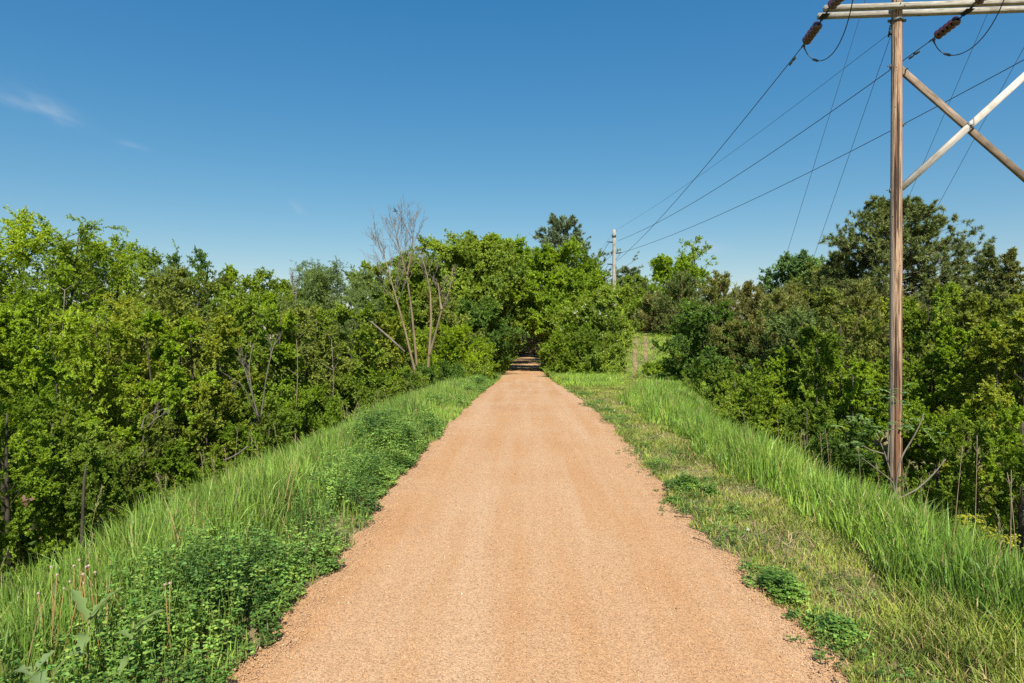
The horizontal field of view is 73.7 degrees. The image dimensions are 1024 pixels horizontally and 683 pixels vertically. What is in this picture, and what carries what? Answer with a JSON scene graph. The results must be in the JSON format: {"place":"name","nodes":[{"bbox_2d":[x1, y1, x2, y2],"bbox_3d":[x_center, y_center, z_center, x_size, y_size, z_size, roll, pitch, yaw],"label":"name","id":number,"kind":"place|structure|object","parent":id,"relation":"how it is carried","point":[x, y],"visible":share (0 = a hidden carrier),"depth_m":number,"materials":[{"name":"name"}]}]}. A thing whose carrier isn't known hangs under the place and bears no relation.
{"place":"outdoors","nodes":[
{"label":"outdoors","id":0,"kind":"place"},
{"bbox_2d":[0,332,1023,682],"bbox_3d":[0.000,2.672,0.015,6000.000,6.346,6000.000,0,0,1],"label":"ground","id":1,"kind":"structure","parent":0,"point":[356,530],"depth_m":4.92,"materials":[{"name":"green plant"}]},
{"bbox_2d":[0,229,84,503],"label":"broadleaf tree","id":2,"kind":"object","parent":1,"relation":"on","point":[63,269],"visible":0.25,"depth_m":20.15,"materials":[{"name":"green plant"}]},
{"bbox_2d":[0,380,95,591],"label":"shrub","id":3,"kind":"object","parent":1,"relation":"on","point":[33,485],"visible":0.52,"depth_m":11.49,"materials":[{"name":"green plant"}]},
{"bbox_2d":[0,294,103,571],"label":"broadleaf tree","id":4,"kind":"object","parent":1,"relation":"on","point":[12,328],"visible":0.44,"depth_m":14.34,"materials":[{"name":"green plant"}]},
{"bbox_2d":[0,394,114,588],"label":"shrub","id":5,"kind":"object","parent":1,"relation":"on","point":[63,441],"visible":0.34,"depth_m":12.93,"materials":[{"name":"green plant"}]},
{"bbox_2d":[3,300,140,553],"bbox_3d":[-10.735,2.351,16.986,4.151,6.821,3.575,0,0,1],"label":"broadleaf tree","id":6,"kind":"object","parent":1,"relation":"on","point":[71,321],"visible":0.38,"depth_m":16.79,"materials":[{"name":"green plant"}]},
{"bbox_2d":[0,205,155,490],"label":"broadleaf tree","id":7,"kind":"object","parent":1,"relation":"on","point":[17,235],"visible":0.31,"depth_m":22.04,"materials":[{"name":"green plant"}]},
{"bbox_2d":[53,587,122,679],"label":"broad leaved weed","id":8,"kind":"object","parent":1,"relation":"on","point":[83,640],"visible":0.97,"depth_m":2.90,"materials":[{"name":"green plant"}]},
{"bbox_2d":[49,440,153,569],"bbox_3d":[-7.163,3.469,12.068,2.048,3.626,2.187,0,0,21],"label":"shrub","id":9,"kind":"object","parent":1,"relation":"on","point":[90,457],"visible":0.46,"depth_m":11.93,"materials":[{"name":"green plant"}]},
{"bbox_2d":[33,235,181,437],"bbox_3d":[-14.784,0.681,25.182,5.088,9.332,4.873,0,0,16],"label":"broadleaf tree","id":10,"kind":"object","parent":1,"relation":"on","point":[102,247],"visible":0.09,"depth_m":24.84,"materials":[{"name":"green plant"}]},
{"bbox_2d":[52,286,203,517],"bbox_3d":[-10.603,2.031,18.944,3.974,7.047,4.135,0,0,-30],"label":"broadleaf tree","id":11,"kind":"object","parent":1,"relation":"on","point":[122,309],"visible":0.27,"depth_m":18.61,"materials":[{"name":"green plant"}]},
{"bbox_2d":[73,411,196,532],"bbox_3d":[-7.442,3.386,13.888,2.336,4.003,2.963,0,0,1],"label":"shrub","id":12,"kind":"object","parent":1,"relation":"on","point":[156,441],"visible":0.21,"depth_m":13.86,"materials":[{"name":"green plant"}]},
{"bbox_2d":[84,238,216,426],"bbox_3d":[-14.844,0.356,27.975,4.907,9.108,5.845,0,0,1],"label":"broadleaf tree","id":13,"kind":"object","parent":1,"relation":"on","point":[154,258],"visible":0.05,"depth_m":27.64,"materials":[{"name":"green plant"}]},
{"bbox_2d":[98,309,221,509],"bbox_3d":[-8.693,2.348,17.114,2.811,6.325,2.791,0,0,1],"label":"broadleaf tree","id":14,"kind":"object","parent":1,"relation":"on","point":[173,384],"visible":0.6,"depth_m":16.77,"materials":[{"name":"green plant"}]},
{"bbox_2d":[105,264,241,464],"bbox_3d":[-11.920,1.299,24.162,4.580,8.142,5.565,0,0,-31],"label":"broadleaf tree","id":15,"kind":"object","parent":1,"relation":"on","point":[164,293],"visible":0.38,"depth_m":23.63,"materials":[{"name":"green plant"}]},
{"bbox_2d":[127,439,222,512],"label":"shrub","id":16,"kind":"object","parent":1,"relation":"on","point":[181,471],"visible":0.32,"depth_m":13.81,"materials":[{"name":"green plant"}]},
{"bbox_2d":[163,245,233,411],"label":"broadleaf tree","id":17,"kind":"object","parent":1,"relation":"on","point":[201,255],"visible":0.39,"depth_m":25.77,"materials":[{"name":"green plant"}]},
{"bbox_2d":[155,378,256,490],"bbox_3d":[-7.550,3.099,17.055,3.065,4.489,2.637,0,0,1],"label":"shrub","id":18,"kind":"object","parent":1,"relation":"on","point":[203,426],"visible":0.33,"depth_m":16.80,"materials":[{"name":"green plant"}]},
{"bbox_2d":[147,308,267,494],"bbox_3d":[-8.295,2.311,17.986,2.882,6.404,3.668,0,0,1],"label":"broadleaf tree","id":19,"kind":"object","parent":1,"relation":"on","point":[222,332],"visible":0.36,"depth_m":17.87,"materials":[{"name":"green plant"}]},
{"bbox_2d":[173,262,276,415],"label":"broadleaf tree","id":20,"kind":"object","parent":1,"relation":"on","point":[252,284],"visible":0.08,"depth_m":28.73,"materials":[{"name":"green plant"}]},
{"bbox_2d":[202,420,271,479],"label":"shrub","id":21,"kind":"object","parent":1,"relation":"on","point":[229,430],"visible":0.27,"depth_m":16.80,"materials":[{"name":"green plant"}]},
{"bbox_2d":[197,286,288,458],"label":"broadleaf tree","id":22,"kind":"object","parent":1,"relation":"on","point":[246,304],"visible":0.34,"depth_m":21.91,"materials":[{"name":"green plant"}]},
{"bbox_2d":[0,373,499,682],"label":"clover","id":23,"kind":"object","parent":1,"relation":"on","point":[395,435],"visible":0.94,"depth_m":3.87,"materials":[{"name":"green plant"}]},
{"bbox_2d":[0,365,510,682],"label":"tall grass","id":24,"kind":"structure","parent":1,"relation":"on","point":[241,492],"depth_m":4.78,"materials":[{"name":"green plant"}]},
{"bbox_2d":[228,266,298,423],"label":"broadleaf tree","id":25,"kind":"object","parent":1,"relation":"on","point":[262,290],"visible":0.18,"depth_m":31.04,"materials":[{"name":"green plant"}]},
{"bbox_2d":[217,290,319,460],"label":"broadleaf tree","id":26,"kind":"object","parent":1,"relation":"on","point":[287,355],"visible":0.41,"depth_m":23.00,"materials":[{"name":"green plant"}]},
{"bbox_2d":[225,393,316,464],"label":"shrub","id":27,"kind":"object","parent":1,"relation":"on","point":[276,414],"visible":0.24,"depth_m":18.68,"materials":[{"name":"green plant"}]},
{"bbox_2d":[245,302,359,435],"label":"broadleaf tree","id":28,"kind":"object","parent":1,"relation":"on","point":[315,348],"visible":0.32,"depth_m":24.54,"materials":[{"name":"green plant"}]},
{"bbox_2d":[259,381,348,456],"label":"shrub","id":29,"kind":"object","parent":1,"relation":"on","point":[313,398],"visible":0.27,"depth_m":21.84,"materials":[{"name":"green plant"}]},
{"bbox_2d":[257,256,390,422],"bbox_3d":[-8.432,0.276,29.903,6.792,8.228,5.505,0,0,1],"label":"willow tree","id":30,"kind":"object","parent":1,"relation":"on","point":[317,287],"visible":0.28,"depth_m":29.58,"materials":[{"name":"green plant"}]},
{"bbox_2d":[293,371,383,434],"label":"shrub","id":31,"kind":"object","parent":1,"relation":"on","point":[351,388],"visible":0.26,"depth_m":24.64,"materials":[{"name":"green plant"}]},
{"bbox_2d":[294,300,391,423],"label":"broadleaf tree","id":32,"kind":"object","parent":1,"relation":"on","point":[341,318],"visible":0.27,"depth_m":26.98,"materials":[{"name":"green plant"}]},
{"bbox_2d":[331,267,403,388],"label":"willow tree","id":33,"kind":"object","parent":1,"relation":"on","point":[358,284],"visible":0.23,"depth_m":32.69,"materials":[{"name":"green plant"}]},
{"bbox_2d":[338,360,408,418],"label":"shrub","id":34,"kind":"object","parent":1,"relation":"on","point":[380,378],"visible":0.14,"depth_m":27.66,"materials":[{"name":"green plant"}]},
{"bbox_2d":[332,310,425,403],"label":"broadleaf tree","id":35,"kind":"object","parent":1,"relation":"on","point":[387,329],"visible":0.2,"depth_m":29.86,"materials":[{"name":"green plant"}]},
{"bbox_2d":[345,259,415,376],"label":"broadleaf tree","id":36,"kind":"object","parent":1,"relation":"on","point":[364,265],"visible":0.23,"depth_m":36.77,"materials":[{"name":"green plant"}]},
{"bbox_2d":[354,206,417,373],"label":"bare tree","id":37,"kind":"object","parent":1,"relation":"on","point":[396,302],"visible":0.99,"depth_m":29.13,"materials":[{"name":"grey wood"}]},
{"bbox_2d":[366,368,430,405],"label":"shrub","id":38,"kind":"object","parent":1,"relation":"on","point":[415,378],"visible":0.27,"depth_m":26.80,"materials":[{"name":"green plant"}]},
{"bbox_2d":[359,251,450,367],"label":"broadleaf tree","id":39,"kind":"object","parent":1,"relation":"on","point":[414,271],"visible":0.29,"depth_m":40.53,"materials":[{"name":"green plant"}]},
{"bbox_2d":[381,196,428,366],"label":"bare tree","id":40,"kind":"object","parent":1,"relation":"on","point":[406,275],"visible":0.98,"depth_m":30.20,"materials":[{"name":"grey wood"}]},
{"bbox_2d":[374,292,437,377],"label":"broadleaf tree","id":41,"kind":"object","parent":1,"relation":"on","point":[389,315],"visible":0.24,"depth_m":33.79,"materials":[{"name":"green plant"}]},
{"bbox_2d":[409,246,456,368],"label":"bare tree","id":42,"kind":"object","parent":1,"relation":"on","point":[430,345],"visible":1,"depth_m":28.50,"materials":[{"name":"grey plant"}]},
{"bbox_2d":[402,359,466,389],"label":"shrub","id":43,"kind":"object","parent":1,"relation":"on","point":[447,372],"visible":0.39,"depth_m":27.69,"materials":[{"name":"green plant"}]},
{"bbox_2d":[391,233,497,351],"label":"broadleaf tree","id":44,"kind":"object","parent":1,"relation":"on","point":[452,255],"visible":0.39,"depth_m":43.28,"materials":[{"name":"green plant"}]},
{"bbox_2d":[403,322,492,382],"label":"shrub","id":45,"kind":"object","parent":1,"relation":"on","point":[449,348],"visible":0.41,"depth_m":31.65,"materials":[{"name":"green plant"}]},
{"bbox_2d":[406,287,490,369],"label":"broadleaf tree","id":46,"kind":"object","parent":1,"relation":"on","point":[436,311],"visible":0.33,"depth_m":37.34,"materials":[{"name":"green plant"}]},
{"bbox_2d":[432,296,529,371],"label":"broadleaf tree","id":47,"kind":"object","parent":1,"relation":"on","point":[485,312],"visible":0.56,"depth_m":40.33,"materials":[{"name":"green plant"}]},
{"bbox_2d":[437,228,535,344],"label":"broadleaf tree","id":48,"kind":"object","parent":1,"relation":"on","point":[499,282],"visible":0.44,"depth_m":45.32,"materials":[{"name":"green plant"}]},
{"bbox_2d":[479,232,548,339],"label":"broadleaf tree","id":49,"kind":"object","parent":1,"relation":"on","point":[520,243],"visible":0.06,"depth_m":50.94,"materials":[{"name":"green plant"}]},
{"bbox_2d":[507,267,572,365],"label":"broadleaf tree","id":50,"kind":"object","parent":1,"relation":"on","point":[537,320],"visible":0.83,"depth_m":45.07,"materials":[{"name":"green plant"}]},
{"bbox_2d":[538,320,592,376],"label":"shrub","id":51,"kind":"object","parent":1,"relation":"on","point":[561,336],"visible":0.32,"depth_m":37.01,"materials":[{"name":"green plant"}]},
{"bbox_2d":[509,236,624,351],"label":"broadleaf tree","id":52,"kind":"object","parent":1,"relation":"on","point":[550,258],"visible":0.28,"depth_m":49.14,"materials":[{"name":"green plant"}]},
{"bbox_2d":[553,342,600,373],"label":"shrub","id":53,"kind":"object","parent":1,"relation":"on","point":[572,364],"visible":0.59,"depth_m":34.52,"materials":[{"name":"green plant"}]},
{"bbox_2d":[511,212,656,355],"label":"pine tree","id":54,"kind":"object","parent":1,"relation":"on","point":[561,225],"visible":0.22,"depth_m":67.09,"materials":[{"name":"green plant"}]},
{"bbox_2d":[545,299,625,363],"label":"broadleaf tree","id":55,"kind":"object","parent":1,"relation":"on","point":[587,312],"visible":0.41,"depth_m":38.34,"materials":[{"name":"green plant"}]},
{"bbox_2d":[541,267,643,339],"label":"broadleaf tree","id":56,"kind":"object","parent":1,"relation":"on","point":[579,281],"visible":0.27,"depth_m":43.49,"materials":[{"name":"green plant"}]},
{"bbox_2d":[562,326,628,374],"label":"shrub","id":57,"kind":"object","parent":1,"relation":"on","point":[597,355],"visible":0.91,"depth_m":34.04,"materials":[{"name":"green plant"}]},
{"bbox_2d":[572,281,644,349],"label":"broadleaf tree","id":58,"kind":"object","parent":1,"relation":"on","point":[603,298],"visible":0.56,"depth_m":39.61,"materials":[{"name":"green plant"}]},
{"bbox_2d":[628,290,679,332],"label":"cedar tree","id":59,"kind":"object","parent":1,"relation":"on","point":[648,322],"visible":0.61,"depth_m":47.91,"materials":[{"name":"green plant"}]},
{"bbox_2d":[630,253,709,320],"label":"broadleaf tree","id":60,"kind":"object","parent":1,"relation":"on","point":[662,268],"visible":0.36,"depth_m":55.18,"materials":[{"name":"green plant"}]},
{"bbox_2d":[650,270,712,334],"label":"cedar tree","id":61,"kind":"object","parent":1,"relation":"on","point":[674,287],"visible":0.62,"depth_m":43.69,"materials":[{"name":"green plant"}]},
{"bbox_2d":[654,471,716,494],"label":"clover clump","id":62,"kind":"object","parent":1,"relation":"on","point":[683,478],"visible":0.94,"depth_m":7.08,"materials":[{"name":"green plant"}]},
{"bbox_2d":[674,235,717,307],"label":"broadleaf tree","id":63,"kind":"object","parent":1,"relation":"on","point":[691,257],"visible":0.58,"depth_m":54.58,"materials":[{"name":"green plant"}]},
{"bbox_2d":[650,296,772,382],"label":"broadleaf tree","id":64,"kind":"object","parent":1,"relation":"on","point":[696,323],"visible":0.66,"depth_m":30.56,"materials":[{"name":"green plant"}]},
{"bbox_2d":[681,357,751,419],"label":"shrub","id":65,"kind":"object","parent":1,"relation":"on","point":[715,377],"visible":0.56,"depth_m":25.68,"materials":[{"name":"green plant"}]},
{"bbox_2d":[689,269,746,342],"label":"cedar tree","id":66,"kind":"object","parent":1,"relation":"on","point":[715,283],"visible":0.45,"depth_m":39.71,"materials":[{"name":"green plant"}]},
{"bbox_2d":[540,330,913,429],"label":"knoll grass","id":67,"kind":"structure","parent":1,"relation":"on","point":[583,379],"depth_m":32.67,"materials":[{"name":"green plant"}]},
{"bbox_2d":[701,318,771,375],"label":"cedar tree","id":68,"kind":"object","parent":1,"relation":"on","point":[732,326],"visible":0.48,"depth_m":29.72,"materials":[{"name":"green plant"}]},
{"bbox_2d":[710,279,777,353],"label":"cedar tree","id":69,"kind":"object","parent":1,"relation":"on","point":[747,302],"visible":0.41,"depth_m":36.79,"materials":[{"name":"green plant"}]},
{"bbox_2d":[693,367,800,445],"bbox_3d":[7.550,2.357,22.047,3.634,3.144,3.009,0,0,1],"label":"shrub","id":70,"kind":"object","parent":1,"relation":"on","point":[755,416],"visible":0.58,"depth_m":21.60,"materials":[{"name":"green plant"}]},
{"bbox_2d":[563,387,941,682],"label":"clover","id":71,"kind":"object","parent":1,"relation":"on","point":[818,642],"visible":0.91,"depth_m":5.53,"materials":[{"name":"green plant"}]},
{"bbox_2d":[729,316,786,376],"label":"cedar tree","id":72,"kind":"object","parent":1,"relation":"on","point":[753,340],"visible":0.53,"depth_m":28.77,"materials":[{"name":"green plant"}]},
{"bbox_2d":[752,284,797,365],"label":"cedar tree","id":73,"kind":"object","parent":1,"relation":"on","point":[779,298],"visible":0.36,"depth_m":34.78,"materials":[{"name":"green plant"}]},
{"bbox_2d":[737,559,820,620],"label":"clover clump","id":74,"kind":"object","parent":1,"relation":"on","point":[789,586],"visible":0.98,"depth_m":4.19,"materials":[{"name":"green plant"}]},
{"bbox_2d":[741,302,834,400],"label":"broadleaf tree","id":75,"kind":"object","parent":1,"relation":"on","point":[789,330],"visible":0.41,"depth_m":26.55,"materials":[{"name":"green plant"}]},
{"bbox_2d":[753,249,827,309],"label":"broadleaf tree","id":76,"kind":"object","parent":1,"relation":"on","point":[794,265],"visible":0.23,"depth_m":61.43,"materials":[{"name":"green plant"}]},
{"bbox_2d":[734,346,850,457],"bbox_3d":[8.966,2.366,22.786,3.636,4.509,3.652,0,0,-19],"label":"shrub","id":77,"kind":"object","parent":1,"relation":"on","point":[774,366],"visible":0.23,"depth_m":22.52,"materials":[{"name":"green plant"}]},
{"bbox_2d":[755,396,863,479],"bbox_3d":[7.785,3.156,17.914,2.874,3.453,2.331,0,0,1],"label":"shrub","id":78,"kind":"object","parent":1,"relation":"on","point":[805,421],"visible":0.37,"depth_m":18.01,"materials":[{"name":"green plant"}]},
{"bbox_2d":[772,284,859,349],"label":"broadleaf tree","id":79,"kind":"object","parent":1,"relation":"on","point":[829,298],"visible":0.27,"depth_m":37.34,"materials":[{"name":"green plant"}]},
{"bbox_2d":[614,377,1023,674],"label":"tall grass","id":80,"kind":"structure","parent":1,"relation":"on","point":[912,544],"depth_m":5.57,"materials":[{"name":"green plant"}]},
{"bbox_2d":[752,325,888,469],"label":"broadleaf tree","id":81,"kind":"object","parent":1,"relation":"on","point":[828,341],"visible":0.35,"depth_m":21.57,"materials":[{"name":"green plant"}]},
{"bbox_2d":[769,306,888,428],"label":"broadleaf tree","id":82,"kind":"object","parent":1,"relation":"on","point":[865,328],"visible":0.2,"depth_m":23.52,"materials":[{"name":"green plant"}]},
{"bbox_2d":[800,609,896,664],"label":"clover clump","id":83,"kind":"object","parent":1,"relation":"on","point":[831,621],"visible":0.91,"depth_m":3.60,"materials":[{"name":"green plant"}]},
{"bbox_2d":[798,417,901,498],"bbox_3d":[7.885,3.471,16.498,2.581,3.436,2.207,0,0,23],"label":"shrub","id":84,"kind":"object","parent":1,"relation":"on","point":[869,457],"visible":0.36,"depth_m":16.33,"materials":[{"name":"green plant"}]},
{"bbox_2d":[822,278,888,393],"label":"cedar tree","id":85,"kind":"object","parent":1,"relation":"on","point":[857,301],"visible":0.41,"depth_m":27.89,"materials":[{"name":"green plant"}]},
{"bbox_2d":[801,347,910,514],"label":"broadleaf tree","id":86,"kind":"object","parent":1,"relation":"on","point":[853,394],"visible":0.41,"depth_m":19.94,"materials":[{"name":"green plant"}]},
{"bbox_2d":[830,383,946,498],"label":"sumac sapling","id":87,"kind":"object","parent":1,"relation":"on","point":[887,458],"visible":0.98,"depth_m":12.45,"materials":[{"name":"plant"}]},
{"bbox_2d":[856,296,929,383],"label":"broadleaf tree","id":88,"kind":"object","parent":1,"relation":"on","point":[884,309],"visible":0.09,"depth_m":29.80,"materials":[{"name":"green plant"}]},
{"bbox_2d":[795,194,1002,354],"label":"pine tree","id":89,"kind":"object","parent":1,"relation":"on","point":[876,229],"visible":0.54,"depth_m":40.22,"materials":[{"name":"green plant"}]},
{"bbox_2d":[817,0,1023,505],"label":"power pole","id":90,"kind":"object","parent":1,"relation":"on","point":[895,11],"visible":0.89,"depth_m":17.15,"materials":[{"name":"brown wood"}]},
{"bbox_2d":[873,281,969,391],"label":"broadleaf tree","id":91,"kind":"object","parent":1,"relation":"on","point":[942,297],"visible":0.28,"depth_m":26.82,"materials":[{"name":"green plant"}]},
{"bbox_2d":[875,396,988,542],"bbox_3d":[10.526,3.468,17.066,2.567,4.252,2.578,0,0,21],"label":"shrub","id":92,"kind":"object","parent":1,"relation":"on","point":[935,421],"visible":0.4,"depth_m":16.96,"materials":[{"name":"green plant"}]},
{"bbox_2d":[869,330,1005,492],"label":"broadleaf tree","id":93,"kind":"object","parent":1,"relation":"on","point":[914,344],"visible":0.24,"depth_m":21.16,"materials":[{"name":"green plant"}]},
{"bbox_2d":[884,318,1023,531],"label":"broadleaf tree","id":94,"kind":"object","parent":1,"relation":"on","point":[947,358],"visible":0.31,"depth_m":19.10,"materials":[{"name":"green plant"}]},
{"bbox_2d":[908,410,1023,559],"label":"shrub","id":95,"kind":"object","parent":1,"relation":"on","point":[980,428],"visible":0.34,"depth_m":15.37,"materials":[{"name":"green plant"}]},
{"bbox_2d":[917,290,1023,417],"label":"broadleaf tree","id":96,"kind":"object","parent":1,"relation":"on","point":[970,316],"visible":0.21,"depth_m":24.55,"materials":[{"name":"green plant"}]},
{"bbox_2d":[931,307,1023,547],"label":"broadleaf tree","id":97,"kind":"object","parent":1,"relation":"on","point":[997,345],"visible":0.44,"depth_m":17.58,"materials":[{"name":"green plant"}]},
{"bbox_2d":[935,398,1023,567],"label":"shrub","id":98,"kind":"object","parent":1,"relation":"on","point":[1014,414],"visible":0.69,"depth_m":13.99,"materials":[{"name":"green plant"}]},
{"bbox_2d":[958,245,1005,347],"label":"spruce tree","id":99,"kind":"object","parent":1,"relation":"on","point":[991,261],"visible":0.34,"depth_m":35.94,"materials":[{"name":"green plant"}]},
{"bbox_2d":[963,246,1023,347],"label":"spruce tree","id":100,"kind":"object","parent":1,"relation":"on","point":[1009,274],"visible":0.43,"depth_m":33.92,"materials":[{"name":"green plant"}]},
{"bbox_2d":[972,292,1023,420],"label":"broadleaf tree","id":101,"kind":"object","parent":1,"relation":"on","point":[1018,299],"visible":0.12,"depth_m":23.91,"materials":[{"name":"green plant"}]},
{"bbox_2d":[0,0,1023,337],"label":"sky","id":102,"kind":"structure","parent":0,"point":[251,134],"materials":[{"name":"blue"}]},
{"bbox_2d":[224,352,852,682],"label":"path","id":103,"kind":"structure","parent":0,"point":[523,384],"depth_m":4.36,"materials":[{"name":"beige gravel"}]},
{"bbox_2d":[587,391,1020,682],"bbox_3d":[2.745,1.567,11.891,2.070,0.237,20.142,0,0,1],"label":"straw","id":104,"kind":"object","parent":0,"point":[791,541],"visible":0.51,"depth_m":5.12,"materials":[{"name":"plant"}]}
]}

